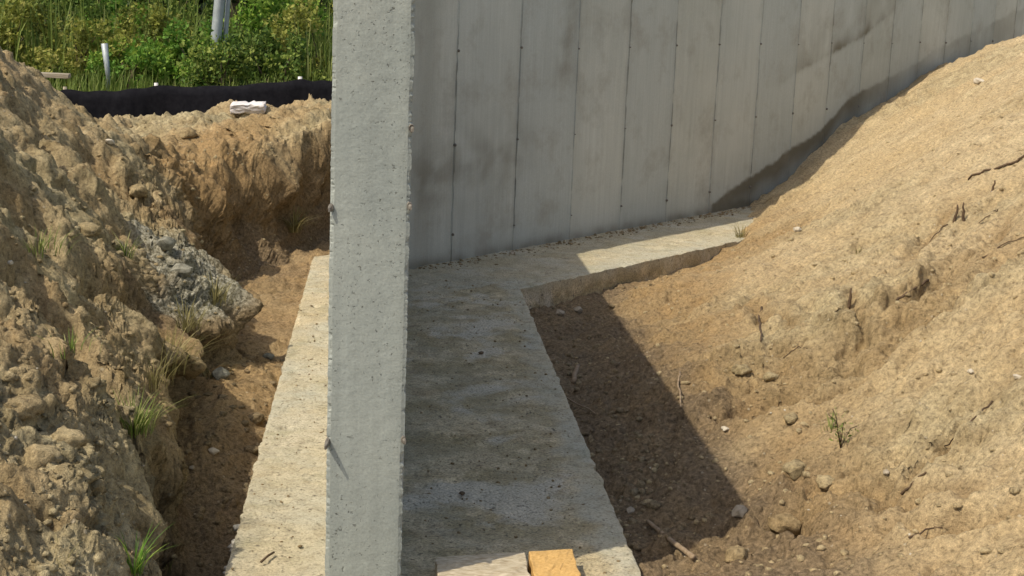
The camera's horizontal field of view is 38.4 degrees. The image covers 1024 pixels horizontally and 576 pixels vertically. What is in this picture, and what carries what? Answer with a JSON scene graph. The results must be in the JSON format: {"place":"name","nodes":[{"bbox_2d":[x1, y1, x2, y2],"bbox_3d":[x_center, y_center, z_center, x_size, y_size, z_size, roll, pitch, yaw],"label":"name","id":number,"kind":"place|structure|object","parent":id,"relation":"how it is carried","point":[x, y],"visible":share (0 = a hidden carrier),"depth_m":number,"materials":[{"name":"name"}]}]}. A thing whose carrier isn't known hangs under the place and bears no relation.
{"place":"outdoors","nodes":[
{"label":"outdoors","id":0,"kind":"place"},
{"bbox_2d":[0,2,1023,575],"bbox_3d":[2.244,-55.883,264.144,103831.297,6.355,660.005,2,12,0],"label":"ground","id":1,"kind":"structure","parent":0,"point":[238,218],"depth_m":5.85,"materials":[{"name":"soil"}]},
{"bbox_2d":[2,394,46,420],"bbox_3d":[-1.214,0.299,3.621,0.122,0.071,0.096,2,12,0],"label":"soil clod","id":2,"kind":"object","parent":1,"relation":"on","point":[28,406],"visible":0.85,"depth_m":3.60,"materials":[{"name":"beige soil"}]},
{"bbox_2d":[0,0,68,71],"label":"shrub","id":3,"kind":"object","parent":1,"relation":"on","point":[13,17],"visible":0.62,"depth_m":14.99,"materials":[{"name":"green plant"}]},
{"bbox_2d":[22,443,63,468],"bbox_3d":[-1.112,0.396,3.469,0.100,0.073,0.138,-2,13,-22],"label":"soil clod","id":4,"kind":"object","parent":1,"relation":"on","point":[35,456],"visible":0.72,"depth_m":3.42,"materials":[{"name":"beige soil"}]},
{"bbox_2d":[21,224,76,258],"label":"grass tuft","id":5,"kind":"object","parent":1,"relation":"on","point":[40,248],"visible":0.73,"depth_m":4.97,"materials":[{"name":"green plant"}]},
{"bbox_2d":[0,0,111,51],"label":"shrub","id":6,"kind":"object","parent":1,"relation":"on","point":[103,13],"visible":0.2,"depth_m":16.36,"materials":[{"name":"green plant"}]},
{"bbox_2d":[41,72,70,78],"bbox_3d":[-3.860,-1.756,12.128,0.420,0.035,0.140,2,12,-9],"label":"plank","id":7,"kind":"object","parent":1,"relation":"on","point":[57,75],"visible":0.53,"depth_m":12.08,"materials":[{"name":"brown wood"}]},
{"bbox_2d":[32,326,101,358],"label":"grass tuft","id":8,"kind":"object","parent":1,"relation":"on","point":[72,344],"visible":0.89,"depth_m":3.98,"materials":[{"name":"plant"}]},
{"bbox_2d":[51,425,89,448],"bbox_3d":[-1.085,0.372,3.630,0.087,0.054,0.105,2,12,0],"label":"soil clod","id":9,"kind":"object","parent":1,"relation":"on","point":[74,438],"visible":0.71,"depth_m":3.60,"materials":[{"name":"beige soil"}]},
{"bbox_2d":[55,535,85,566],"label":"grass tuft","id":10,"kind":"object","parent":1,"relation":"on","point":[68,556],"visible":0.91,"depth_m":3.09,"materials":[{"name":"green plant"}]},
{"bbox_2d":[22,14,143,87],"bbox_3d":[-4.337,-2.418,14.921,1.143,0.727,0.917,-4,13,-29],"label":"shrub","id":11,"kind":"object","parent":1,"relation":"on","point":[80,34],"visible":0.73,"depth_m":14.73,"materials":[{"name":"green plant"}]},
{"bbox_2d":[42,0,127,32],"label":"shrub","id":12,"kind":"object","parent":1,"relation":"on","point":[87,15],"visible":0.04,"depth_m":18.85,"materials":[{"name":"green plant"}]},
{"bbox_2d":[78,222,101,236],"bbox_3d":[-1.667,-0.229,5.802,0.092,0.064,0.093,-5,14,-30],"label":"soil clod","id":13,"kind":"object","parent":1,"relation":"on","point":[87,229],"visible":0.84,"depth_m":5.77,"materials":[{"name":"beige soil"}]},
{"bbox_2d":[89,479,105,495],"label":"soil clod","id":14,"kind":"object","parent":1,"relation":"on","point":[97,486],"visible":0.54,"depth_m":3.42,"materials":[{"name":"brown soil"}]},
{"bbox_2d":[56,0,145,13],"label":"tree","id":15,"kind":"object","parent":1,"relation":"on","point":[128,3],"visible":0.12,"depth_m":20.84,"materials":[{"name":"green plant"}]},
{"bbox_2d":[101,43,110,90],"bbox_3d":[-3.894,-2.091,14.099,0.088,0.501,0.065,8,13,26],"label":"grey stake","id":16,"kind":"object","parent":1,"relation":"on","point":[105,51],"visible":0.78,"depth_m":14.07,"materials":[{"name":"metal"}]},
{"bbox_2d":[105,139,114,144],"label":"stone","id":17,"kind":"object","parent":1,"relation":"on","point":[109,141],"visible":0.97,"depth_m":7.48,"materials":[{"name":"grey stone"}]},
{"bbox_2d":[70,0,156,48],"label":"shrub","id":18,"kind":"object","parent":1,"relation":"on","point":[112,8],"visible":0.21,"depth_m":16.45,"materials":[{"name":"green plant"}]},
{"bbox_2d":[84,34,171,88],"bbox_3d":[-3.814,-2.249,14.674,0.846,0.597,0.758,2,12,0],"label":"shrub","id":19,"kind":"object","parent":1,"relation":"on","point":[137,55],"visible":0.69,"depth_m":14.54,"materials":[{"name":"green plant"}]},
{"bbox_2d":[111,230,146,258],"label":"grass tuft","id":20,"kind":"object","parent":1,"relation":"on","point":[124,251],"visible":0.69,"depth_m":6.10,"materials":[{"name":"green plant"}]},
{"bbox_2d":[128,184,147,198],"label":"soil clod","id":21,"kind":"object","parent":1,"relation":"on","point":[138,191],"visible":0.99,"depth_m":7.25,"materials":[{"name":"beige soil"}]},
{"bbox_2d":[111,522,174,575],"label":"grass tuft","id":22,"kind":"object","parent":1,"relation":"on","point":[135,570],"visible":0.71,"depth_m":3.38,"materials":[{"name":"green plant"}]},
{"bbox_2d":[113,386,195,437],"bbox_3d":[-1.100,0.352,4.316,0.310,0.135,0.324,9,13,28],"label":"grass tuft","id":23,"kind":"object","parent":1,"relation":"on","point":[139,423],"visible":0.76,"depth_m":4.29,"materials":[{"name":"green plant"}]},
{"bbox_2d":[110,0,200,80],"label":"shrub","id":24,"kind":"object","parent":1,"relation":"on","point":[159,19],"visible":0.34,"depth_m":15.21,"materials":[{"name":"green plant"}]},
{"bbox_2d":[127,342,194,391],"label":"grass tuft","id":25,"kind":"object","parent":1,"relation":"on","point":[153,379],"visible":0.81,"depth_m":5.16,"materials":[{"name":"green plant"}]},
{"bbox_2d":[106,0,224,38],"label":"shrub","id":26,"kind":"object","parent":1,"relation":"on","point":[187,8],"visible":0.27,"depth_m":17.53,"materials":[{"name":"green plant"}]},
{"bbox_2d":[0,0,332,86],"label":"tall grass","id":27,"kind":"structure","parent":1,"relation":"on","point":[310,62],"depth_m":15.24,"materials":[{"name":"green plant"}]},
{"bbox_2d":[156,236,176,249],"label":"soil clod","id":28,"kind":"object","parent":1,"relation":"on","point":[166,243],"visible":1,"depth_m":6.40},
{"bbox_2d":[10,22,331,91],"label":"undergrowth","id":29,"kind":"object","parent":1,"relation":"on","point":[93,83],"visible":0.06,"depth_m":14.24,"materials":[{"name":"green plant"}]},
{"bbox_2d":[170,263,192,276],"bbox_3d":[-1.407,-0.072,6.267,0.095,0.066,0.073,2,12,0],"label":"soil clod","id":30,"kind":"object","parent":1,"relation":"on","point":[183,270],"visible":0.99,"depth_m":6.25,"materials":[{"name":"grey soil"}]},
{"bbox_2d":[173,127,197,138],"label":"soil clod","id":31,"kind":"object","parent":1,"relation":"on","point":[185,133],"visible":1,"depth_m":9.82,"materials":[{"name":"beige soil"}]},
{"bbox_2d":[151,321,222,374],"bbox_3d":[-1.288,0.214,5.473,0.488,0.190,0.431,8,13,25],"label":"grass tuft","id":32,"kind":"object","parent":1,"relation":"on","point":[174,368],"visible":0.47,"depth_m":5.46,"materials":[{"name":"green plant"}]},
{"bbox_2d":[157,295,218,332],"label":"grass tuft","id":33,"kind":"object","parent":1,"relation":"on","point":[184,323],"visible":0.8,"depth_m":5.93,"materials":[{"name":"plant"}]},
{"bbox_2d":[165,0,211,24],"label":"tree","id":34,"kind":"object","parent":1,"relation":"on","point":[200,1],"visible":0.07,"depth_m":22.54,"materials":[{"name":"green plant"}]},
{"bbox_2d":[141,16,237,86],"bbox_3d":[-3.227,-2.346,14.750,0.978,0.771,0.882,-1,12,-17],"label":"shrub","id":35,"kind":"object","parent":1,"relation":"on","point":[163,65],"visible":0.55,"depth_m":14.69,"materials":[{"name":"green plant"}]},
{"bbox_2d":[60,77,331,118],"bbox_3d":[-3.081,-1.362,12.800,5.166,1.153,0.190,-1,12,-17],"label":"silt fence","id":36,"kind":"object","parent":1,"relation":"on","point":[158,100],"visible":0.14,"depth_m":12.80,"materials":[{"name":"black fabric"}]},
{"bbox_2d":[92,0,332,12],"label":"woodland","id":37,"kind":"object","parent":1,"relation":"on","point":[180,6],"depth_m":28.17,"materials":[{"name":"green plant"}]},
{"bbox_2d":[208,447,218,454],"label":"stone","id":38,"kind":"object","parent":1,"relation":"on","point":[213,451],"visible":1,"depth_m":5.57,"materials":[{"name":"grey stone"}]},
{"bbox_2d":[210,0,224,85],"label":"steel pole","id":39,"kind":"object","parent":1,"relation":"on","point":[218,15],"visible":0.37,"depth_m":14.45,"materials":[{"name":"white metal"}]},
{"bbox_2d":[176,25,260,86],"bbox_3d":[-2.826,-2.157,14.230,0.806,0.755,0.540,2,12,0],"label":"shrub","id":40,"kind":"object","parent":1,"relation":"on","point":[206,73],"visible":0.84,"depth_m":14.17,"materials":[{"name":"green plant"}]},
{"bbox_2d":[212,367,229,379],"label":"stone","id":41,"kind":"object","parent":1,"relation":"on","point":[218,373],"visible":1,"depth_m":6.08,"materials":[{"name":"grey stone"}]},
{"bbox_2d":[202,361,242,379],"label":"grass tuft","id":42,"kind":"object","parent":1,"relation":"on","point":[211,374],"visible":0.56,"depth_m":6.16,"materials":[{"name":"green plant"}]},
{"bbox_2d":[202,272,249,305],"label":"grass tuft","id":43,"kind":"object","parent":1,"relation":"on","point":[215,294],"visible":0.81,"depth_m":6.42,"materials":[{"name":"green plant"}]},
{"bbox_2d":[223,0,230,73],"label":"guy guard","id":44,"kind":"object","parent":1,"relation":"on","point":[226,17],"visible":0.34,"depth_m":14.57,"materials":[{"name":"metal"}]},
{"bbox_2d":[230,101,266,114],"bbox_3d":[-1.893,-1.296,10.572,0.264,0.082,0.167,-2,15,-5],"label":"white bundle","id":45,"kind":"object","parent":1,"relation":"on","point":[246,107],"visible":0.99,"depth_m":10.51,"materials":[{"name":"white plastic"}]},
{"bbox_2d":[243,445,257,453],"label":"soil clod","id":46,"kind":"object","parent":1,"relation":"on","point":[252,449],"visible":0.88,"depth_m":5.68,"materials":[{"name":"brown soil"}]},
{"bbox_2d":[198,0,312,31],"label":"tree","id":47,"kind":"object","parent":1,"relation":"on","point":[235,3],"visible":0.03,"depth_m":21.36,"materials":[{"name":"green plant"}]},
{"bbox_2d":[248,412,264,424],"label":"soil clod","id":48,"kind":"object","parent":1,"relation":"on","point":[257,418],"visible":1,"depth_m":5.86,"materials":[{"name":"brown soil"}]},
{"bbox_2d":[227,27,286,85],"bbox_3d":[-2.661,-2.372,15.182,0.818,0.651,0.591,2,12,0],"label":"shrub","id":49,"kind":"object","parent":1,"relation":"on","point":[236,33],"visible":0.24,"depth_m":15.06,"materials":[{"name":"green plant"}]},
{"bbox_2d":[262,353,274,359],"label":"soil clod","id":50,"kind":"object","parent":1,"relation":"on","point":[270,356],"visible":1,"depth_m":6.74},
{"bbox_2d":[223,0,328,57],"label":"shrub","id":51,"kind":"object","parent":1,"relation":"on","point":[265,8],"visible":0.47,"depth_m":16.62,"materials":[{"name":"green plant"}]},
{"bbox_2d":[235,25,330,84],"bbox_3d":[-2.323,-2.302,14.843,1.012,0.689,0.908,2,12,0],"label":"shrub","id":52,"kind":"object","parent":1,"relation":"on","point":[273,64],"visible":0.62,"depth_m":14.74,"materials":[{"name":"green plant"}]},
{"bbox_2d":[237,0,332,26],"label":"tree","id":53,"kind":"object","parent":1,"relation":"on","point":[315,2],"visible":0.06,"depth_m":21.30,"materials":[{"name":"green plant"}]},
{"bbox_2d":[262,0,332,79],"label":"shrub","id":54,"kind":"object","parent":1,"relation":"on","point":[301,18],"visible":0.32,"depth_m":15.37,"materials":[{"name":"green plant"}]},
{"bbox_2d":[277,205,319,232],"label":"grass tuft","id":55,"kind":"object","parent":1,"relation":"on","point":[295,226],"visible":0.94,"depth_m":9.50,"materials":[{"name":"green plant"}]},
{"bbox_2d":[273,0,332,46],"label":"shrub","id":56,"kind":"object","parent":1,"relation":"on","point":[320,6],"visible":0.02,"depth_m":17.89,"materials":[{"name":"green plant"}]},
{"bbox_2d":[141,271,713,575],"bbox_3d":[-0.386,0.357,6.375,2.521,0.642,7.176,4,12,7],"label":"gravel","id":57,"kind":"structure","parent":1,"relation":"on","point":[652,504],"depth_m":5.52,"materials":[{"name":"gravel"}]},
{"bbox_2d":[225,206,756,575],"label":"concrete footing","id":58,"kind":"object","parent":1,"relation":"on","point":[551,276],"visible":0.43,"depth_m":5.63,"materials":[{"name":"grey concrete"}]},
{"bbox_2d":[223,524,239,574],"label":"concrete spill","id":59,"kind":"object","parent":58,"relation":"on","point":[236,528],"visible":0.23,"depth_m":4.49,"materials":[{"name":"grey concrete"}]},
{"bbox_2d":[260,551,274,562],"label":"twig","id":60,"kind":"object","parent":58,"relation":"on","point":[266,557],"visible":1,"depth_m":4.24,"materials":[{"name":"wood"}]},
{"bbox_2d":[324,0,415,575],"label":"concrete wall","id":61,"kind":"structure","parent":58,"relation":"on","point":[372,126],"depth_m":3.82,"materials":[{"name":"concrete"}]},
{"bbox_2d":[435,552,530,575],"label":"wood board","id":62,"kind":"object","parent":58,"relation":"on","point":[506,564],"visible":1,"depth_m":4.14,"materials":[{"name":"brown wood"}]},
{"bbox_2d":[231,206,750,573],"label":"soil crumbs","id":63,"kind":"object","parent":58,"relation":"on","point":[570,243],"visible":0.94,"depth_m":7.97,"materials":[{"name":"brown soil"}]},
{"bbox_2d":[528,549,580,575],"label":"wood board","id":64,"kind":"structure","parent":58,"relation":"on","point":[561,562],"depth_m":4.16,"materials":[{"name":"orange wood"}]},
{"bbox_2d":[409,0,1023,268],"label":"concrete wall","id":65,"kind":"structure","parent":58,"relation":"on","point":[537,122],"depth_m":10.19,"materials":[{"name":"concrete"}]},
{"bbox_2d":[556,309,564,315],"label":"stone","id":66,"kind":"object","parent":1,"relation":"on","point":[559,312],"visible":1,"depth_m":8.13,"materials":[{"name":"grey stone"}]},
{"bbox_2d":[571,364,579,383],"bbox_3d":[0.298,0.405,6.919,0.027,0.041,0.235,4,12,6],"label":"stick","id":67,"kind":"object","parent":1,"relation":"on","point":[574,374],"visible":1,"depth_m":6.88,"materials":[{"name":"wood"}]},
{"bbox_2d":[574,306,581,312],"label":"stone","id":68,"kind":"object","parent":1,"relation":"on","point":[578,309],"visible":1,"depth_m":8.30,"materials":[{"name":"grey stone"}]},
{"bbox_2d":[566,397,595,413],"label":"twig","id":69,"kind":"object","parent":1,"relation":"on","point":[580,405],"visible":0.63,"depth_m":6.27,"materials":[{"name":"wood"}]},
{"bbox_2d":[626,506,634,513],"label":"stone","id":70,"kind":"object","parent":1,"relation":"on","point":[630,510],"visible":1,"depth_m":5.12,"materials":[{"name":"grey stone"}]},
{"bbox_2d":[646,519,695,559],"bbox_3d":[0.502,0.801,4.710,0.019,0.120,0.573,1,12,-8],"label":"stick","id":71,"kind":"object","parent":1,"relation":"on","point":[682,549],"visible":0.94,"depth_m":4.61,"materials":[{"name":"brown wood"}]},
{"bbox_2d":[677,371,681,407],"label":"twig","id":72,"kind":"object","parent":1,"relation":"on","point":[678,380],"visible":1,"depth_m":6.00,"materials":[{"name":"beige wood"}]},
{"bbox_2d":[721,426,728,430],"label":"stone","id":73,"kind":"object","parent":1,"relation":"on","point":[724,428],"visible":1,"depth_m":5.51,"materials":[{"name":"white stone"}]},
{"bbox_2d":[724,545,747,562],"bbox_3d":[0.679,0.811,4.448,0.077,0.063,0.104,2,12,0],"label":"soil clod","id":74,"kind":"object","parent":1,"relation":"on","point":[733,553],"visible":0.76,"depth_m":4.42,"materials":[{"name":"brown soil"}]},
{"bbox_2d":[731,505,746,517],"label":"stone","id":75,"kind":"object","parent":1,"relation":"on","point":[739,510],"visible":1,"depth_m":4.78,"materials":[{"name":"grey stone"}]},
{"bbox_2d":[733,223,747,237],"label":"grass tuft","id":76,"kind":"object","parent":1,"relation":"on","point":[741,235],"visible":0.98,"depth_m":10.16,"materials":[{"name":"plant"}]},
{"bbox_2d":[731,364,751,375],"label":"soil clod","id":77,"kind":"object","parent":1,"relation":"on","point":[741,369],"visible":1,"depth_m":6.02,"materials":[{"name":"beige soil"}]},
{"bbox_2d":[758,306,762,341],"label":"twig","id":78,"kind":"object","parent":1,"relation":"on","point":[761,309],"visible":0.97,"depth_m":6.60,"materials":[{"name":"brown wood"}]},
{"bbox_2d":[762,371,779,381],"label":"soil clod","id":79,"kind":"object","parent":1,"relation":"on","point":[768,376],"visible":1,"depth_m":5.92,"materials":[{"name":"beige soil"}]},
{"bbox_2d":[768,513,801,534],"bbox_3d":[0.855,0.744,4.612,0.107,0.071,0.104,2,12,0],"label":"soil clod","id":80,"kind":"object","parent":1,"relation":"on","point":[781,523],"visible":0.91,"depth_m":4.58,"materials":[{"name":"brown soil"}]},
{"bbox_2d":[783,412,797,423],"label":"soil clod","id":81,"kind":"object","parent":1,"relation":"on","point":[791,418],"visible":1,"depth_m":5.34,"materials":[{"name":"beige soil"}]},
{"bbox_2d":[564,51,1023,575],"bbox_3d":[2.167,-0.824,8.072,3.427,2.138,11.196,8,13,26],"label":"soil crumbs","id":82,"kind":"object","parent":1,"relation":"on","point":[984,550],"visible":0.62,"depth_m":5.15,"materials":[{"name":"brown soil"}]},
{"bbox_2d":[782,459,806,479],"bbox_3d":[0.955,0.611,4.926,0.111,0.064,0.082,-5,14,-32],"label":"soil clod","id":83,"kind":"object","parent":1,"relation":"on","point":[793,469],"visible":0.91,"depth_m":4.90,"materials":[{"name":"beige soil"}]},
{"bbox_2d":[793,227,800,231],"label":"stone","id":84,"kind":"object","parent":1,"relation":"on","point":[796,229],"visible":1,"depth_m":8.51,"materials":[{"name":"beige stone"}]},
{"bbox_2d":[815,475,834,490],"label":"soil clod","id":85,"kind":"object","parent":1,"relation":"on","point":[824,482],"visible":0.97,"depth_m":4.70,"materials":[{"name":"beige soil"}]},
{"bbox_2d":[814,408,844,430],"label":"grass tuft","id":86,"kind":"object","parent":1,"relation":"on","point":[829,424],"visible":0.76,"depth_m":5.14,"materials":[{"name":"green plant"}]},
{"bbox_2d":[826,407,858,447],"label":"sprig","id":87,"kind":"object","parent":1,"relation":"on","point":[838,431],"visible":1,"depth_m":4.92,"materials":[{"name":"green plant"}]},
{"bbox_2d":[847,288,851,308],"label":"twig","id":88,"kind":"object","parent":1,"relation":"on","point":[849,300],"visible":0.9,"depth_m":6.38,"materials":[{"name":"brown wood"}]},
{"bbox_2d":[883,469,889,474],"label":"stone","id":89,"kind":"object","parent":1,"relation":"on","point":[886,472],"visible":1,"depth_m":4.52,"materials":[{"name":"white stone"}]},
{"bbox_2d":[896,279,928,300],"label":"twig","id":90,"kind":"object","parent":1,"relation":"on","point":[914,288],"visible":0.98,"depth_m":6.20,"materials":[{"name":"brown wood"}]},
{"bbox_2d":[900,471,926,494],"bbox_3d":[1.194,0.584,4.386,0.072,0.087,0.024,9,13,29],"label":"stick","id":91,"kind":"object","parent":1,"relation":"on","point":[909,487],"visible":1,"depth_m":4.38,"materials":[{"name":"brown wood"}]},
{"bbox_2d":[908,526,942,537],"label":"twig","id":92,"kind":"object","parent":1,"relation":"on","point":[921,532],"visible":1,"depth_m":4.08,"materials":[{"name":"brown wood"}]},
{"bbox_2d":[953,205,958,222],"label":"twig","id":93,"kind":"object","parent":1,"relation":"on","point":[955,216],"visible":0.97,"depth_m":7.17,"materials":[{"name":"brown wood"}]},
{"bbox_2d":[961,202,964,221],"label":"twig","id":94,"kind":"object","parent":1,"relation":"on","point":[963,215],"visible":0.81,"depth_m":7.18,"materials":[{"name":"brown wood"}]},
{"bbox_2d":[944,401,992,446],"bbox_3d":[1.400,0.428,4.568,0.087,0.143,0.212,12,15,40],"label":"stick","id":95,"kind":"object","parent":1,"relation":"on","point":[988,406],"visible":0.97,"depth_m":4.56,"materials":[{"name":"wood"}]},
{"bbox_2d":[973,77,983,83],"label":"stone","id":96,"kind":"object","parent":1,"relation":"on","point":[976,80],"visible":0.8,"depth_m":11.70,"materials":[{"name":"beige stone"}]},
{"bbox_2d":[968,155,1023,179],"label":"twig","id":97,"kind":"object","parent":1,"relation":"on","point":[1001,166],"visible":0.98,"depth_m":7.70,"materials":[{"name":"wood"}]},
{"bbox_2d":[982,237,1023,257],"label":"twig","id":98,"kind":"object","parent":1,"relation":"on","point":[1004,243],"visible":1,"depth_m":6.25,"materials":[{"name":"wood"}]},
{"bbox_2d":[1013,374,1021,378],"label":"stone","id":99,"kind":"object","parent":1,"relation":"on","point":[1016,376],"visible":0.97,"depth_m":4.63,"materials":[{"name":"beige stone"}]}
]}

